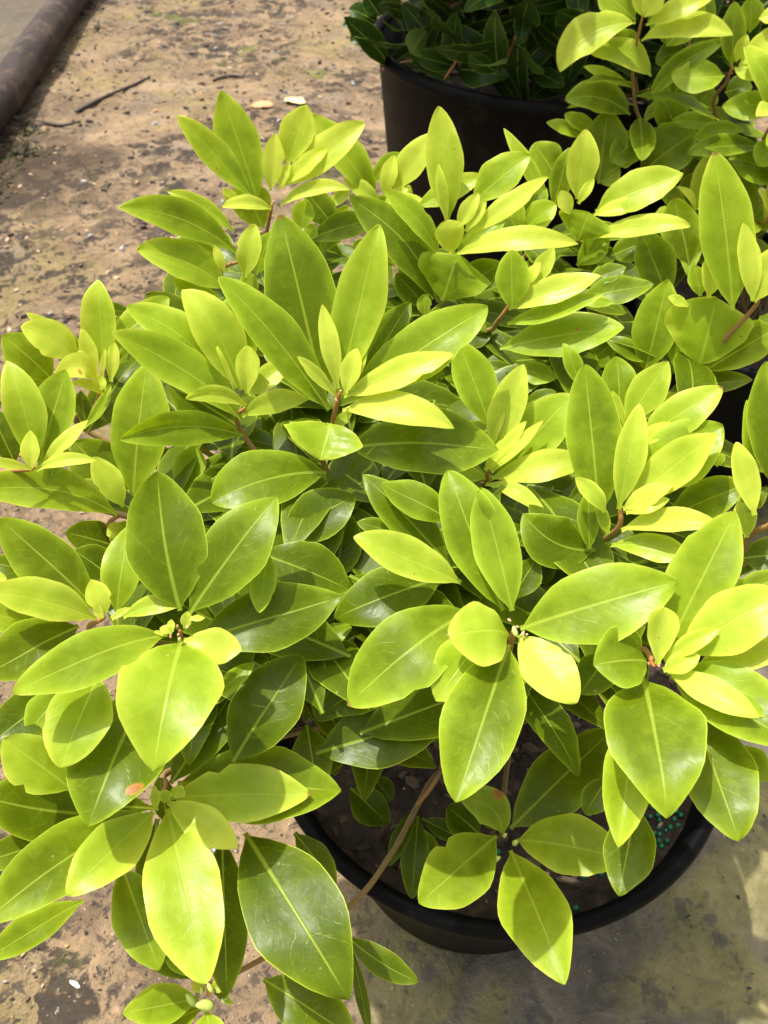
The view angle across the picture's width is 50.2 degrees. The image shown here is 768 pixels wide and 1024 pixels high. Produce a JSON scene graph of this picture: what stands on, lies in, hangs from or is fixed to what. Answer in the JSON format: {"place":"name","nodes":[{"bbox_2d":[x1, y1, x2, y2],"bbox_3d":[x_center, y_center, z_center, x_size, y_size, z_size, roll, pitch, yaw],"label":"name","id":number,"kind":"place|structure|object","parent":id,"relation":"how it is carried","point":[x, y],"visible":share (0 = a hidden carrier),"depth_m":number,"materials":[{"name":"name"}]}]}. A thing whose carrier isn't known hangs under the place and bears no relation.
{"place":"outdoors","nodes":[
{"label":"outdoors","id":0,"kind":"place"},
{"bbox_2d":[0,0,767,1023],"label":"ground","id":1,"kind":"structure","parent":0,"point":[520,986],"depth_m":1.69,"materials":[{"name":"beige soil"}]},
{"bbox_2d":[0,0,88,132],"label":"pole","id":2,"kind":"object","parent":1,"relation":"on","point":[25,61],"visible":1,"depth_m":2.49,"materials":[{"name":"brown wood"}]},
{"bbox_2d":[43,120,80,126],"bbox_3d":[-0.916,-1.099,2.320,0.113,0.015,0.031,4,46,4],"label":"twig","id":3,"kind":"object","parent":1,"relation":"on","point":[59,124],"visible":1,"depth_m":2.31,"materials":[{"name":"wood"}]},
{"bbox_2d":[69,980,79,987],"bbox_3d":[-0.308,0.472,0.819,0.014,0.003,0.005,19,49,18],"label":"white fragment","id":4,"kind":"object","parent":1,"relation":"on","point":[75,984],"visible":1,"depth_m":0.82,"materials":[{"name":"white"}]},
{"bbox_2d":[75,76,150,112],"bbox_3d":[-0.823,-1.273,2.491,0.014,0.012,0.332,22,50,20],"label":"twig","id":5,"kind":"object","parent":1,"relation":"on","point":[91,103],"visible":1,"depth_m":2.47,"materials":[{"name":"brown wood"}]},
{"bbox_2d":[0,19,351,226],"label":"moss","id":6,"kind":"object","parent":1,"relation":"on","point":[24,146],"visible":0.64,"depth_m":2.21,"materials":[{"name":"green plant"}]},
{"bbox_2d":[0,0,403,521],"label":"ground litter","id":7,"kind":"object","parent":1,"relation":"on","point":[142,226],"visible":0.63,"depth_m":2.39,"materials":[{"name":"brown soil"}]},
{"bbox_2d":[212,74,244,81],"bbox_3d":[-0.491,-1.374,2.591,0.104,0.015,0.032,-4,46,-4],"label":"twig","id":8,"kind":"object","parent":1,"relation":"on","point":[224,76],"visible":1,"depth_m":2.59,"materials":[{"name":"wood"}]},
{"bbox_2d":[250,100,272,106],"bbox_3d":[-0.358,-1.198,2.407,0.053,0.007,0.054,30,53,26],"label":"fallen leaf","id":9,"kind":"object","parent":1,"relation":"on","point":[263,103],"visible":1,"depth_m":2.40,"materials":[{"name":"beige plant"}]},
{"bbox_2d":[284,97,305,103],"bbox_3d":[-0.265,-1.226,2.437,0.071,0.010,0.055,0,46,0],"label":"fallen leaf","id":10,"kind":"object","parent":1,"relation":"on","point":[299,100],"visible":1,"depth_m":2.43,"materials":[{"name":"white plant"}]},
{"bbox_2d":[0,676,767,1023],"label":"ground grit","id":11,"kind":"object","parent":1,"relation":"on","point":[252,956],"visible":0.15,"depth_m":0.82,"materials":[{"name":"grey stone"}]},
{"bbox_2d":[274,641,713,954],"bbox_3d":[0.096,0.250,0.812,0.399,0.276,0.399,0,46,0],"label":"plant pot","id":12,"kind":"object","parent":1,"relation":"on","point":[451,931],"visible":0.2,"depth_m":0.61,"materials":[{"name":"black plastic"}]},
{"bbox_2d":[289,644,691,919],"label":"potting soil","id":13,"kind":"structure","parent":12,"relation":"in","point":[594,891],"depth_m":0.66,"materials":[{"name":"brown soil"}]},
{"bbox_2d":[0,91,767,1023],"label":"shrub","id":14,"kind":"object","parent":13,"relation":"on","point":[462,531],"visible":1,"depth_m":0.50,"materials":[{"name":"green plant"}]},
{"bbox_2d":[295,649,678,912],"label":"bark chips","id":15,"kind":"object","parent":13,"relation":"on","point":[530,749],"visible":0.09,"depth_m":0.68,"materials":[{"name":"brown wood"}]},
{"bbox_2d":[572,905,578,911],"bbox_3d":[0.144,0.298,0.615,0.005,0.005,0.005,0,46,0],"label":"fertilizer pellet","id":16,"kind":"object","parent":13,"relation":"on","point":[575,908],"visible":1,"depth_m":0.61},
{"bbox_2d":[659,843,664,848],"bbox_3d":[0.220,0.265,0.650,0.005,0.005,0.005,0,46,0],"label":"fertilizer pellet","id":17,"kind":"object","parent":13,"relation":"on","point":[661,845],"visible":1,"depth_m":0.65},
{"bbox_2d":[667,824,673,829],"bbox_3d":[0.231,0.255,0.661,0.005,0.005,0.005,0,46,0],"label":"fertilizer pellet","id":18,"kind":"object","parent":13,"relation":"on","point":[670,827],"visible":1,"depth_m":0.66},
{"bbox_2d":[374,0,757,370],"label":"plant pot","id":19,"kind":"object","parent":1,"relation":"on","point":[413,100],"visible":0.23,"depth_m":1.17,"materials":[{"name":"black plastic"}]},
{"bbox_2d":[425,38,736,103],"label":"potting soil","id":20,"kind":"structure","parent":19,"relation":"in","point":[455,80],"depth_m":1.28,"materials":[{"name":"brown soil"}]},
{"bbox_2d":[343,0,767,102],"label":"shrub","id":21,"kind":"object","parent":20,"relation":"on","point":[512,54],"visible":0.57,"depth_m":1.12,"materials":[{"name":"green plant"}]},
{"bbox_2d":[633,232,767,496],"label":"plant pot","id":22,"kind":"object","parent":1,"relation":"on","point":[727,412],"visible":0.06,"depth_m":1.12,"materials":[{"name":"black plastic"}]},
{"bbox_2d":[674,261,767,369],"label":"potting soil","id":23,"kind":"structure","parent":22,"relation":"in","point":[683,289],"depth_m":1.24,"materials":[{"name":"brown soil"}]},
{"bbox_2d":[547,0,767,319],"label":"shrub","id":24,"kind":"object","parent":23,"relation":"in","point":[680,136],"visible":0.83,"depth_m":0.94,"materials":[{"name":"green plant"}]}
]}

